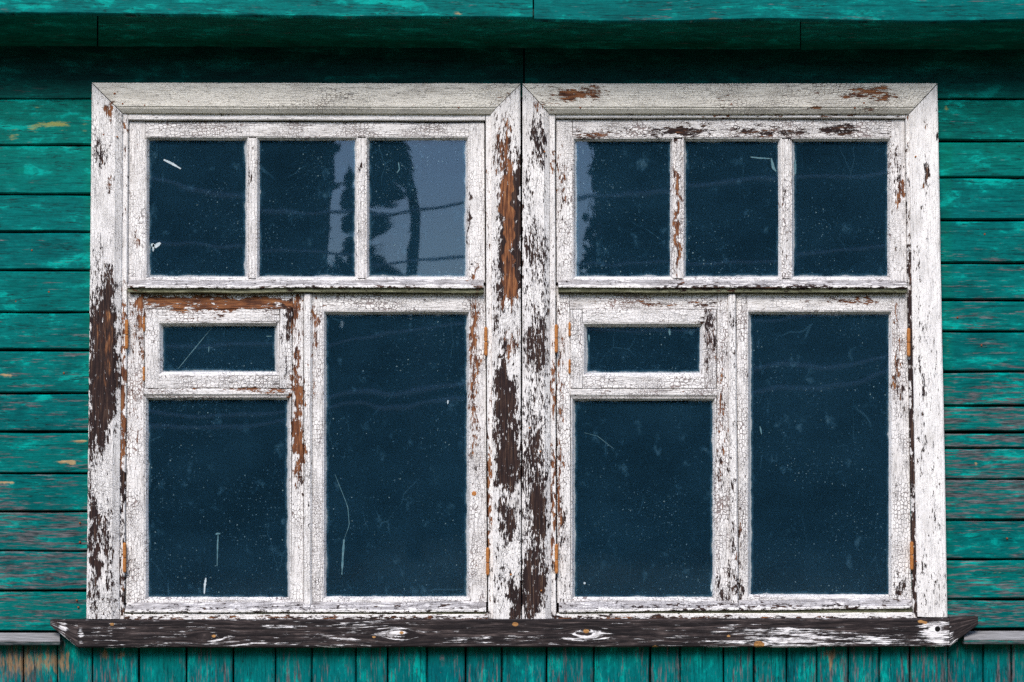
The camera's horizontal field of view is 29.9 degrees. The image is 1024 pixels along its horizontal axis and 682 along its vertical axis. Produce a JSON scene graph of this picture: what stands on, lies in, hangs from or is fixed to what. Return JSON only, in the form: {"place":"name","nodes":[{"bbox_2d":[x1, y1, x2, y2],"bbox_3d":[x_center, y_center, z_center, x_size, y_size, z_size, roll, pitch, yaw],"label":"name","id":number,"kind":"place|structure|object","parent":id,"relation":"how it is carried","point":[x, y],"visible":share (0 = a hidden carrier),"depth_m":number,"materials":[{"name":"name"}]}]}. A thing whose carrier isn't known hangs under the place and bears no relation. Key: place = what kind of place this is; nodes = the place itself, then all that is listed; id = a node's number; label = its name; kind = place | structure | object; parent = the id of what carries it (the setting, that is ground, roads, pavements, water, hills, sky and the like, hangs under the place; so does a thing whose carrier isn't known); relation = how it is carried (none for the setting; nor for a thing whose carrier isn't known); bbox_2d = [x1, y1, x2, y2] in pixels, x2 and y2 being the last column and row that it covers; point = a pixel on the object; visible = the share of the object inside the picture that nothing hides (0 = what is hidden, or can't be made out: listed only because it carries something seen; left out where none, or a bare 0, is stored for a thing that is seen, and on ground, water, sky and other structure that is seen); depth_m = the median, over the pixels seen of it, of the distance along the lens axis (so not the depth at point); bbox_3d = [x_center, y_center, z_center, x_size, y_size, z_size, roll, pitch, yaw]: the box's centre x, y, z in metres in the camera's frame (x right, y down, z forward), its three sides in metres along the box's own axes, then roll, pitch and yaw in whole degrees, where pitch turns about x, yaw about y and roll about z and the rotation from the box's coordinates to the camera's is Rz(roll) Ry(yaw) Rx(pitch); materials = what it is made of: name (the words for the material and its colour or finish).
{"place":"outdoors","nodes":[
{"label":"outdoors","id":0,"kind":"place"},
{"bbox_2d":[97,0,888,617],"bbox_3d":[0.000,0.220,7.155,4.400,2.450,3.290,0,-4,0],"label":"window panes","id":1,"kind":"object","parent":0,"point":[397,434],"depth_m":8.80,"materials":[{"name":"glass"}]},
{"label":"ground","id":2,"kind":"structure","parent":0,"visible":0},
{"bbox_2d":[0,21,1023,681],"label":"plank wall","id":3,"kind":"structure","parent":2,"relation":"on","point":[44,225],"depth_m":5.41,"materials":[{"name":"teal paint"}]},
{"bbox_2d":[0,633,62,644],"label":"drip ledge","id":4,"kind":"object","parent":3,"relation":"attached to","point":[29,638],"visible":1,"depth_m":5.33,"materials":[{"name":"grey paint"}]},
{"bbox_2d":[86,83,520,618],"bbox_3d":[-0.581,0.026,5.415,1.212,1.511,0.088,0,-4,0],"label":"window","id":5,"kind":"structure","parent":3,"relation":"attached to","point":[135,307],"depth_m":5.40,"materials":[{"name":"white paint"}]},
{"bbox_2d":[119,112,492,618],"bbox_3d":[-0.579,0.065,5.417,1.054,1.434,0.079,0,-4,0],"label":"window frame","id":6,"kind":"structure","parent":5,"relation":"in","point":[127,117],"depth_m":5.41,"materials":[{"name":"white paint"}]},
{"bbox_2d":[0,0,1023,49],"bbox_3d":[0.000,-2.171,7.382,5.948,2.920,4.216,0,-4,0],"label":"eaves","id":7,"kind":"object","parent":3,"relation":"attached to","point":[775,24],"visible":1,"depth_m":5.32,"materials":[{"name":"teal paint"}]},
{"bbox_2d":[50,616,977,647],"bbox_3d":[0.006,0.808,5.337,2.572,0.086,0.038,0,-4,0],"label":"window sill","id":8,"kind":"structure","parent":3,"relation":"attached to","point":[948,631],"depth_m":5.32,"materials":[{"name":"brown wood"}]},
{"bbox_2d":[522,83,946,618],"bbox_3d":[0.618,0.027,5.415,1.181,1.509,0.087,0,-4,0],"label":"window","id":9,"kind":"structure","parent":3,"relation":"attached to","point":[563,307],"depth_m":5.40,"materials":[{"name":"white paint"}]},
{"bbox_2d":[549,113,918,618],"bbox_3d":[0.618,0.066,5.417,1.030,1.432,0.078,0,-4,0],"label":"window frame","id":10,"kind":"structure","parent":9,"relation":"in","point":[553,286],"depth_m":5.40,"materials":[{"name":"white paint"}]},
{"bbox_2d":[961,631,1023,643],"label":"drip ledge","id":11,"kind":"object","parent":3,"relation":"attached to","point":[993,637],"visible":1,"depth_m":5.33,"materials":[{"name":"grey paint"}]}
]}

